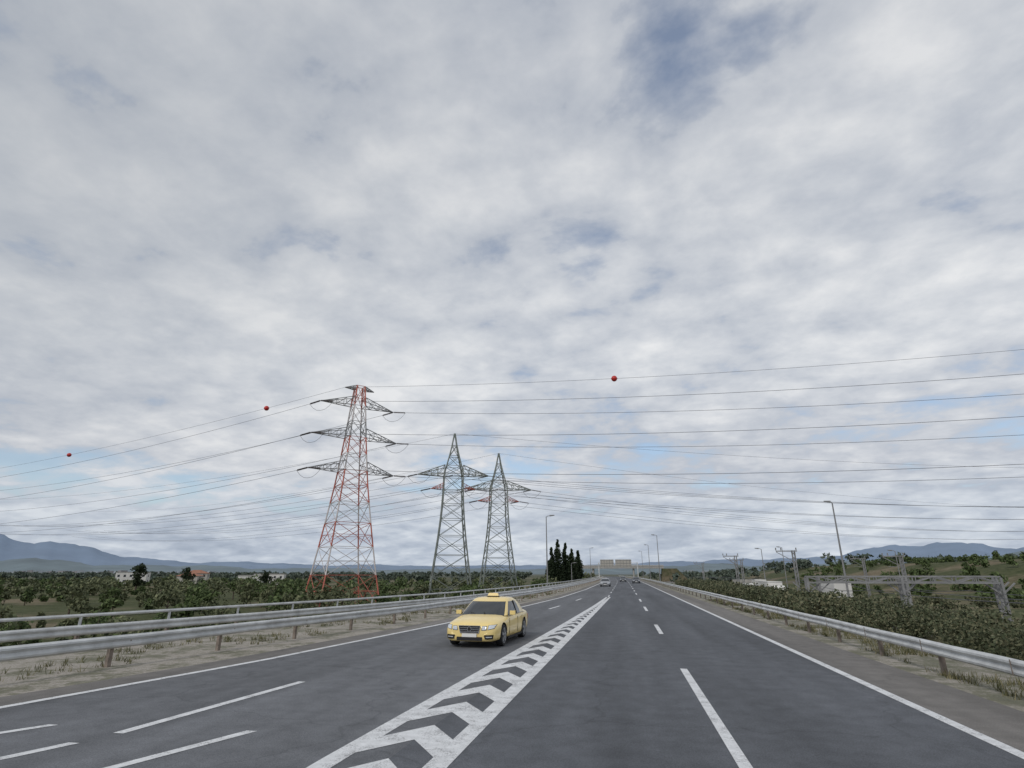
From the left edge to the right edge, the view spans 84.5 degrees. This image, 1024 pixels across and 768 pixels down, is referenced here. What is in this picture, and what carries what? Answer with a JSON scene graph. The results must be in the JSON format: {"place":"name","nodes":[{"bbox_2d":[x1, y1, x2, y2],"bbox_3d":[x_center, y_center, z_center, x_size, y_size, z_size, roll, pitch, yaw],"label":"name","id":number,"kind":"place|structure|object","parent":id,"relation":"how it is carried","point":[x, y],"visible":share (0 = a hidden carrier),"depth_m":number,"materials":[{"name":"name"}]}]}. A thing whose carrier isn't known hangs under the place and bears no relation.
{"place":"outdoors","nodes":[
{"label":"outdoors","id":0,"kind":"place"},
{"bbox_2d":[0,576,616,767],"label":"road","id":1,"kind":"structure","parent":0,"point":[340,696],"depth_m":10.25,"materials":[{"name":"grey asphalt"}]},
{"bbox_2d":[447,593,527,645],"bbox_3d":[-0.775,8.530,20.674,2.190,1.600,4.929,-5,-19,14],"label":"taxi car","id":2,"kind":"object","parent":1,"relation":"on","point":[496,617],"visible":1,"depth_m":19.41,"materials":[{"name":"paint"}]},
{"bbox_2d":[599,578,610,586],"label":"car","id":3,"kind":"object","parent":1,"relation":"on","point":[605,582],"visible":0.99,"depth_m":103.67,"materials":[{"name":"paint"}]},
{"bbox_2d":[0,534,1023,569],"bbox_3d":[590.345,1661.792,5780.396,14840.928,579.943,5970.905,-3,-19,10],"label":"hills","id":4,"kind":"structure","parent":0,"point":[15,549],"depth_m":6831.22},
{"bbox_2d":[0,551,1023,573],"bbox_3d":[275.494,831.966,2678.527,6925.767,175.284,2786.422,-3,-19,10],"label":"hills","id":5,"kind":"structure","parent":0,"point":[26,564],"depth_m":3392.58,"materials":[{"name":"green plant"}]},
{"bbox_2d":[0,0,1023,566],"label":"sky","id":6,"kind":"structure","parent":0,"point":[211,211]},
{"bbox_2d":[1,559,1023,660],"bbox_3d":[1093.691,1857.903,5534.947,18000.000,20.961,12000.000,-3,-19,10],"label":"ground","id":7,"kind":"structure","parent":0,"point":[53,606],"depth_m":144.75,"materials":[{"name":"green plant"}]},
{"bbox_2d":[115,572,150,583],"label":"walls","id":8,"kind":"structure","parent":7,"relation":"on","point":[128,577],"depth_m":334.44,"materials":[{"name":"white paint"}]},
{"bbox_2d":[130,563,148,590],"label":"pine tree","id":9,"kind":"object","parent":7,"relation":"on","point":[141,568],"visible":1,"depth_m":174.26,"materials":[{"name":"green plant"}]},
{"bbox_2d":[181,567,195,581],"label":"pine tree","id":10,"kind":"object","parent":7,"relation":"on","point":[187,574],"visible":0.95,"depth_m":256.47,"materials":[{"name":"green plant"}]},
{"bbox_2d":[176,576,202,583],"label":"walls","id":11,"kind":"structure","parent":7,"relation":"on","point":[196,578],"depth_m":306.92,"materials":[{"name":"white paint"}]},
{"bbox_2d":[183,573,209,579],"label":"walls","id":12,"kind":"structure","parent":7,"relation":"on","point":[206,577],"depth_m":339.84,"materials":[{"name":"white paint"}]},
{"bbox_2d":[190,570,207,572],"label":"roof","id":13,"kind":"structure","parent":12,"relation":"on","point":[197,571],"depth_m":341.03,"materials":[{"name":"tile"}]},
{"bbox_2d":[0,595,413,646],"bbox_3d":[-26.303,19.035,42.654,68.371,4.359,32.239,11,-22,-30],"label":"green scrub","id":14,"kind":"object","parent":7,"relation":"on","point":[95,620],"visible":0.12,"depth_m":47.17,"materials":[{"name":"green plant"}]},
{"bbox_2d":[238,576,261,581],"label":"walls","id":15,"kind":"structure","parent":7,"relation":"on","point":[244,577],"depth_m":270.60,"materials":[{"name":"white paint"}]},
{"bbox_2d":[259,570,272,583],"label":"pine tree","id":16,"kind":"object","parent":7,"relation":"on","point":[264,577],"visible":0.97,"depth_m":264.99,"materials":[{"name":"green plant"}]},
{"bbox_2d":[254,574,285,584],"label":"walls","id":17,"kind":"structure","parent":7,"relation":"on","point":[279,575],"depth_m":340.69,"materials":[{"name":"white paint"}]},
{"bbox_2d":[0,574,556,628],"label":"olive scrub","id":18,"kind":"object","parent":7,"relation":"on","point":[177,592],"visible":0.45,"depth_m":85.89,"materials":[{"name":"green plant"}]},
{"bbox_2d":[0,572,594,601],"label":"olive scrub","id":19,"kind":"object","parent":7,"relation":"on","point":[96,584],"visible":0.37,"depth_m":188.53,"materials":[{"name":"green plant"}]},
{"bbox_2d":[0,576,603,696],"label":"gravel verge","id":20,"kind":"structure","parent":7,"relation":"on","point":[177,655],"depth_m":17.11,"materials":[{"name":"grey gravel"}]},
{"bbox_2d":[0,591,562,680],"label":"grass tufts","id":21,"kind":"object","parent":20,"relation":"on","point":[244,639],"visible":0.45,"depth_m":19.98,"materials":[{"name":"green plant"}]},
{"bbox_2d":[0,576,598,642],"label":"guardrail","id":22,"kind":"object","parent":20,"relation":"on","point":[77,631],"visible":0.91,"depth_m":22.15,"materials":[{"name":"metal"}]},
{"bbox_2d":[0,576,602,666],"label":"guardrail","id":23,"kind":"object","parent":20,"relation":"on","point":[45,649],"visible":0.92,"depth_m":17.11,"materials":[{"name":"metal"}]},
{"bbox_2d":[0,577,605,705],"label":"road shoulder","id":24,"kind":"object","parent":7,"relation":"on","point":[31,696],"visible":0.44,"depth_m":14.53},
{"bbox_2d":[54,578,585,640],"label":"verge shrubs","id":25,"kind":"object","parent":7,"relation":"on","point":[104,635],"visible":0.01,"depth_m":23.16,"materials":[{"name":"green plant"}]},
{"bbox_2d":[296,385,407,606],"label":"electricity pylon","id":26,"kind":"object","parent":7,"relation":"on","point":[354,401],"visible":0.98,"depth_m":115.92,"materials":[{"name":"red metal"}]},
{"bbox_2d":[0,349,1023,532],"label":"power lines","id":27,"kind":"object","parent":26,"relation":"attached to","point":[565,434],"visible":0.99,"depth_m":106.41,"materials":[{"name":"metal"}]},
{"bbox_2d":[1,570,708,574],"bbox_3d":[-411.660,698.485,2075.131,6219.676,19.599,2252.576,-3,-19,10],"label":"distant town","id":28,"kind":"object","parent":7,"relation":"on","point":[79,571],"visible":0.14,"depth_m":1340.76},
{"bbox_2d":[407,433,500,596],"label":"electricity pylon","id":29,"kind":"object","parent":7,"relation":"on","point":[462,476],"visible":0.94,"depth_m":140.94,"materials":[{"name":"metal"}]},
{"bbox_2d":[0,434,1023,534],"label":"power lines","id":30,"kind":"object","parent":29,"relation":"attached to","point":[748,498],"visible":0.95,"depth_m":154.70,"materials":[{"name":"metal"}]},
{"bbox_2d":[456,453,540,589],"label":"electricity pylon","id":31,"kind":"object","parent":7,"relation":"on","point":[524,489],"visible":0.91,"depth_m":164.88,"materials":[{"name":"metal"}]},
{"bbox_2d":[69,454,1023,540],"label":"power lines","id":32,"kind":"object","parent":31,"relation":"attached to","point":[581,513],"visible":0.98,"depth_m":203.54,"materials":[{"name":"metal"}]},
{"bbox_2d":[0,552,1019,582],"bbox_3d":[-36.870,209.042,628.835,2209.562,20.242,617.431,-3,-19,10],"label":"distant trees","id":33,"kind":"object","parent":7,"relation":"on","point":[710,574],"visible":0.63,"depth_m":419.02,"materials":[{"name":"green plant"}]},
{"bbox_2d":[546,515,553,585],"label":"street lamp","id":34,"kind":"object","parent":7,"relation":"on","point":[546,550],"visible":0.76,"depth_m":95.78,"materials":[{"name":"grey metal"}]},
{"bbox_2d":[545,547,557,582],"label":"cypress tree","id":35,"kind":"object","parent":7,"relation":"on","point":[552,573],"visible":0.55,"depth_m":181.02,"materials":[{"name":"green plant"}]},
{"bbox_2d":[553,539,565,582],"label":"cypress tree","id":36,"kind":"object","parent":7,"relation":"on","point":[559,565],"visible":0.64,"depth_m":182.76,"materials":[{"name":"green plant"}]},
{"bbox_2d":[560,542,573,582],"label":"cypress tree","id":37,"kind":"object","parent":7,"relation":"on","point":[566,564],"visible":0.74,"depth_m":186.16,"materials":[{"name":"green plant"}]},
{"bbox_2d":[569,548,580,581],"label":"cypress tree","id":38,"kind":"object","parent":7,"relation":"on","point":[572,557],"visible":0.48,"depth_m":188.43,"materials":[{"name":"green plant"}]},
{"bbox_2d":[574,550,583,579],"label":"cypress tree","id":39,"kind":"object","parent":7,"relation":"on","point":[579,564],"visible":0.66,"depth_m":191.55,"materials":[{"name":"green plant"}]},
{"bbox_2d":[598,559,638,577],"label":"overhead sign gantry","id":40,"kind":"object","parent":7,"relation":"on","point":[618,563],"visible":0.97,"depth_m":271.62,"materials":[{"name":"metal"}]},
{"bbox_2d":[582,565,686,580],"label":"overpass bridge","id":41,"kind":"structure","parent":7,"relation":"on","point":[667,574],"depth_m":361.79,"materials":[{"name":"concrete"}]},
{"bbox_2d":[651,534,660,581],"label":"street lamp","id":42,"kind":"object","parent":7,"relation":"on","point":[658,558],"visible":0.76,"depth_m":147.49,"materials":[{"name":"grey metal"}]},
{"bbox_2d":[693,561,704,580],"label":"catenary mast","id":43,"kind":"object","parent":7,"relation":"on","point":[702,568],"visible":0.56,"depth_m":150.31,"materials":[{"name":"grey metal"}]},
{"bbox_2d":[722,553,739,581],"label":"catenary mast","id":44,"kind":"object","parent":7,"relation":"on","point":[735,564],"visible":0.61,"depth_m":95.88,"materials":[{"name":"grey metal"}]},
{"bbox_2d":[729,558,744,585],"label":"catenary mast","id":45,"kind":"object","parent":7,"relation":"on","point":[741,566],"visible":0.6,"depth_m":115.20,"materials":[{"name":"grey metal"}]},
{"bbox_2d":[684,576,1023,603],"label":"overhead line","id":46,"kind":"object","parent":45,"relation":"attached to","point":[905,590],"visible":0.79,"depth_m":52.83,"materials":[{"name":"metal"}]},
{"bbox_2d":[776,546,787,587],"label":"street lamp","id":47,"kind":"object","parent":7,"relation":"on","point":[784,567],"visible":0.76,"depth_m":155.80,"materials":[{"name":"grey metal"}]},
{"bbox_2d":[775,548,800,590],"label":"catenary mast","id":48,"kind":"object","parent":7,"relation":"on","point":[796,567],"visible":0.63,"depth_m":76.51,"materials":[{"name":"grey metal"}]},
{"bbox_2d":[616,576,1023,751],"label":"road shoulder","id":49,"kind":"object","parent":7,"relation":"on","point":[998,721],"visible":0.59,"depth_m":12.30},
{"bbox_2d":[618,576,1023,711],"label":"gravel verge","id":50,"kind":"structure","parent":7,"relation":"on","point":[985,690],"depth_m":15.21,"materials":[{"name":"grey gravel"}]},
{"bbox_2d":[625,576,1023,677],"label":"guardrail","id":51,"kind":"object","parent":50,"relation":"on","point":[999,663],"visible":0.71,"depth_m":15.25,"materials":[{"name":"metal"}]},
{"bbox_2d":[708,598,1023,699],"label":"grass tufts","id":52,"kind":"object","parent":50,"relation":"on","point":[905,651],"visible":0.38,"depth_m":17.13,"materials":[{"name":"green plant"}]},
{"bbox_2d":[823,501,849,596],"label":"street lamp","id":53,"kind":"object","parent":7,"relation":"on","point":[847,588],"visible":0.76,"depth_m":75.92,"materials":[{"name":"grey metal"}]},
{"bbox_2d":[672,578,1023,660],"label":"roadside shrubs","id":54,"kind":"object","parent":7,"relation":"on","point":[1004,636],"visible":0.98,"depth_m":23.16,"materials":[{"name":"green plant"}]},
{"bbox_2d":[849,556,870,596],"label":"catenary mast","id":55,"kind":"object","parent":7,"relation":"on","point":[864,571],"visible":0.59,"depth_m":104.39,"materials":[{"name":"grey metal"}]},
{"bbox_2d":[887,550,900,575],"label":"street lamp","id":56,"kind":"object","parent":7,"relation":"on","point":[896,560],"visible":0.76,"depth_m":121.14,"materials":[{"name":"grey metal"}]},
{"bbox_2d":[881,553,912,604],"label":"catenary mast","id":57,"kind":"object","parent":7,"relation":"on","point":[901,564],"visible":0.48,"depth_m":75.95,"materials":[{"name":"grey metal"}]},
{"bbox_2d":[793,576,1014,621],"bbox_3d":[38.936,21.864,55.795,20.177,5.399,0.904,-3,-19,10],"label":"railway gantry","id":58,"kind":"object","parent":7,"relation":"on","point":[900,582],"visible":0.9,"depth_m":55.94,"materials":[{"name":"grey metal"}]},
{"bbox_2d":[792,550,1023,606],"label":"hillside scrub","id":59,"kind":"object","parent":7,"relation":"on","point":[972,571],"visible":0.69,"depth_m":162.73,"materials":[{"name":"green plant"}]},
{"bbox_2d":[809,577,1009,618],"bbox_3d":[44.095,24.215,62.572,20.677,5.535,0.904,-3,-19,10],"label":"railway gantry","id":60,"kind":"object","parent":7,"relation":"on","point":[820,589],"visible":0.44,"depth_m":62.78,"materials":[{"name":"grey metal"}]},
{"bbox_2d":[858,594,1023,640],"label":"field scrub","id":61,"kind":"object","parent":7,"relation":"on","point":[934,601],"visible":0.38,"depth_m":82.43,"materials":[{"name":"green plant"}]},
{"bbox_2d":[389,576,1023,767],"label":"road","id":62,"kind":"structure","parent":0,"point":[608,685],"depth_m":9.88,"materials":[{"name":"grey asphalt"}]},
{"bbox_2d":[0,576,1023,767],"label":"road markings","id":63,"kind":"object","parent":62,"relation":"on","point":[443,749],"visible":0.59,"depth_m":9.72,"materials":[{"name":"paint"}]},
{"bbox_2d":[632,577,639,582],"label":"car","id":64,"kind":"object","parent":62,"relation":"on","point":[635,579],"visible":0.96,"depth_m":137.18,"materials":[{"name":"paint"}]},
{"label":"service road","id":65,"kind":"structure","parent":0,"visible":0},
{"bbox_2d":[732,580,752,584],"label":"box truck","id":66,"kind":"object","parent":65,"relation":"on","point":[748,581],"depth_m":118.06,"materials":[{"name":"metal"}]},
{"bbox_2d":[752,579,765,586],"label":"box truck","id":67,"kind":"object","parent":65,"relation":"on","point":[757,580],"depth_m":130.71,"materials":[{"name":"metal"}]},
{"bbox_2d":[756,581,784,589],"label":"box truck","id":68,"kind":"object","parent":65,"relation":"on","point":[771,584],"visible":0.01,"depth_m":97.55,"materials":[{"name":"metal"}]},
{"bbox_2d":[821,583,852,596],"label":"box truck","id":69,"kind":"object","parent":65,"relation":"on","point":[838,586],"visible":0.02,"depth_m":86.54,"materials":[{"name":"metal"}]}
]}

